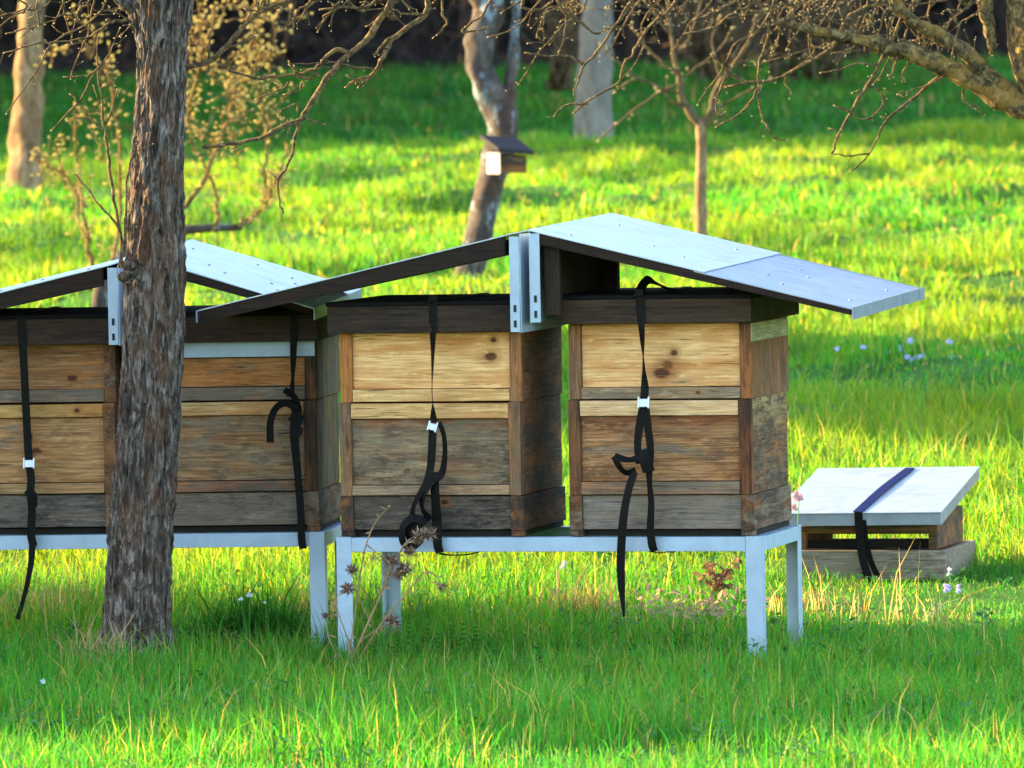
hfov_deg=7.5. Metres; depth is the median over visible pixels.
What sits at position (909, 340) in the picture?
meadow flower
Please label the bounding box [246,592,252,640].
meadow flower
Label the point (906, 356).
meadow flower
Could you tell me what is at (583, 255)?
hive roof
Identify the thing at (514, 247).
hive roof
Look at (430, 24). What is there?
woodland
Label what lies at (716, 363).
beehive
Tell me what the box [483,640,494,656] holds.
weed
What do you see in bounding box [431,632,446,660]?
weed
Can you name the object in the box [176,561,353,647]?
grass tuft
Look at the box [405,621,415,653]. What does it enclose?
weed
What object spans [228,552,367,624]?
dry grass tuft
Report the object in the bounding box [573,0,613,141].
pale tree
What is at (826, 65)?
bare bush
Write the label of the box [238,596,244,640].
meadow flower
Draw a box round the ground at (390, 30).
[0,0,1023,767]
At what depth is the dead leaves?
23.27 m
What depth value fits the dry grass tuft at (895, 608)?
23.02 m
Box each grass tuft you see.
[0,550,105,621]
[23,602,159,670]
[37,551,102,616]
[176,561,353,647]
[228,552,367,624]
[525,553,650,622]
[560,553,650,616]
[739,582,807,615]
[785,559,830,612]
[810,570,887,623]
[880,542,997,625]
[907,585,997,633]
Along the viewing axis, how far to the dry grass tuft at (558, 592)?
23.35 m
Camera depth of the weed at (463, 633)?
22.05 m
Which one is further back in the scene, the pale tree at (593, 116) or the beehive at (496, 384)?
the pale tree at (593, 116)
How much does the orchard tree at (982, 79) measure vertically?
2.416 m
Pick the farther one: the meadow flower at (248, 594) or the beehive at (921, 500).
the beehive at (921, 500)
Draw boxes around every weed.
[393,635,403,656]
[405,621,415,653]
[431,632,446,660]
[447,624,457,649]
[456,622,472,657]
[470,625,484,657]
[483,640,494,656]
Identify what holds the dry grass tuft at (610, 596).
on the ground at (390, 30)
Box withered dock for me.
[692,557,742,601]
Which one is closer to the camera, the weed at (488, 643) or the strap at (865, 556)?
the weed at (488, 643)
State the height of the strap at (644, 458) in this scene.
0.954 m
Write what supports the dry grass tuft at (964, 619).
on the ground at (390, 30)
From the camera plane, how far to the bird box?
40.64 m
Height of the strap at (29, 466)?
0.886 m
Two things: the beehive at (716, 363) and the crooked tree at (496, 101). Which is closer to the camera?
the beehive at (716, 363)
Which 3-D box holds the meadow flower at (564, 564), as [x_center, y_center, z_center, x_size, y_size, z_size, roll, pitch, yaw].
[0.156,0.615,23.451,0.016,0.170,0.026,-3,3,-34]
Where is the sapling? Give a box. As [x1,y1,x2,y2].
[597,0,777,286]
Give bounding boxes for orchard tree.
[0,0,491,664]
[486,0,1023,171]
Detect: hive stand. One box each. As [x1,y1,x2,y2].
[0,521,341,648]
[336,525,802,659]
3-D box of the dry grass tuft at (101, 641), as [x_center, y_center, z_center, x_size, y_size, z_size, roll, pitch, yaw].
[-1.198,0.708,21.841,0.513,0.213,0.277,-2,3,-26]
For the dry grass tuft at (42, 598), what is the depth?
23.61 m
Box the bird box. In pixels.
[480,135,533,173]
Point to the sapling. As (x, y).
(701, 125)
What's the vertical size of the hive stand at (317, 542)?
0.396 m
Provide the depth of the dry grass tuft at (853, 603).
23.13 m
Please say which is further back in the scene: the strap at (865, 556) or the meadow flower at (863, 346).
the meadow flower at (863, 346)
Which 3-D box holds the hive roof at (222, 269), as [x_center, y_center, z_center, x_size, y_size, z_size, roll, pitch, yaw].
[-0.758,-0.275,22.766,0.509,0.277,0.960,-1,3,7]
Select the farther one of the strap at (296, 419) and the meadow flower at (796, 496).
the meadow flower at (796, 496)
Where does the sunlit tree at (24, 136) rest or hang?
on the ground at (390, 30)
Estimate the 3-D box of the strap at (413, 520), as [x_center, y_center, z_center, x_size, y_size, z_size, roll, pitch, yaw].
[-0.128,0.108,22.254,0.167,0.743,0.577,0,3,26]
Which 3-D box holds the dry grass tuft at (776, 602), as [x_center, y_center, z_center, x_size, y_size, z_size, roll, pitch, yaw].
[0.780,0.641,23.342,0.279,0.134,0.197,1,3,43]
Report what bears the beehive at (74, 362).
on the hive stand at (317, 542)
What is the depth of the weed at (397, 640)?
21.94 m
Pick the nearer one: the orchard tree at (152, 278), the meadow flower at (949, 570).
the orchard tree at (152, 278)
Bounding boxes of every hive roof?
[0,257,124,345]
[185,239,361,319]
[196,230,562,332]
[528,213,924,322]
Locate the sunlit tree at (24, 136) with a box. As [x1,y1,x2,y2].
[6,0,45,198]
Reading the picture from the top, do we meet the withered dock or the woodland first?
the woodland
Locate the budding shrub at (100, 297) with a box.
[29,0,313,306]
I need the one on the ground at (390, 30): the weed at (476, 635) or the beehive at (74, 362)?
the weed at (476, 635)
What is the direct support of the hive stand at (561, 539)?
on the ground at (390, 30)
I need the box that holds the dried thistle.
[321,505,447,666]
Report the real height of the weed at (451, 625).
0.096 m
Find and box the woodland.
[0,0,1007,79]
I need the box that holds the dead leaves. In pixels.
[590,582,771,628]
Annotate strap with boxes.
[15,306,60,619]
[266,309,306,548]
[398,293,488,555]
[611,275,691,616]
[853,468,914,583]
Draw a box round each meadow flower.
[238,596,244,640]
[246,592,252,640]
[263,601,268,636]
[560,561,566,599]
[791,490,803,524]
[861,344,865,367]
[904,354,912,361]
[907,337,913,346]
[943,583,950,593]
[947,567,951,591]
[955,584,961,595]
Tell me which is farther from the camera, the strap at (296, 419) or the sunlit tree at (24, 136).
the sunlit tree at (24, 136)
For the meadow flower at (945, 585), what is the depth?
23.89 m
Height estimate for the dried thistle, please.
0.452 m
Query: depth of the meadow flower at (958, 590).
23.85 m
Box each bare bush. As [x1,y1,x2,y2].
[519,0,581,90]
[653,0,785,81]
[718,0,886,84]
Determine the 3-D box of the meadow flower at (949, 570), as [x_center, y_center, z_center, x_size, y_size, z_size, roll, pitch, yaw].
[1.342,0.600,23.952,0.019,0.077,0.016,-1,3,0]
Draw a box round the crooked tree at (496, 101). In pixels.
[453,0,520,286]
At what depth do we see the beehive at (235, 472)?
22.46 m
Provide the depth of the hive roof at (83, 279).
22.35 m
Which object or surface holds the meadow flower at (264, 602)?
on the ground at (390, 30)
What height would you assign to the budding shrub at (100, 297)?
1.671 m
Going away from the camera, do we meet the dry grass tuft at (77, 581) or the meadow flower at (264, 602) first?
the meadow flower at (264, 602)
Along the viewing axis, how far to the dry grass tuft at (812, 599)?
23.53 m
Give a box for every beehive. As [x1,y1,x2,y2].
[0,307,121,533]
[173,305,340,531]
[325,293,565,536]
[557,287,798,535]
[789,466,979,581]
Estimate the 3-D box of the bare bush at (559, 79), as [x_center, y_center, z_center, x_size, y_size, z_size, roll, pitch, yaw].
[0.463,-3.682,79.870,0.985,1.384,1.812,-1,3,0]

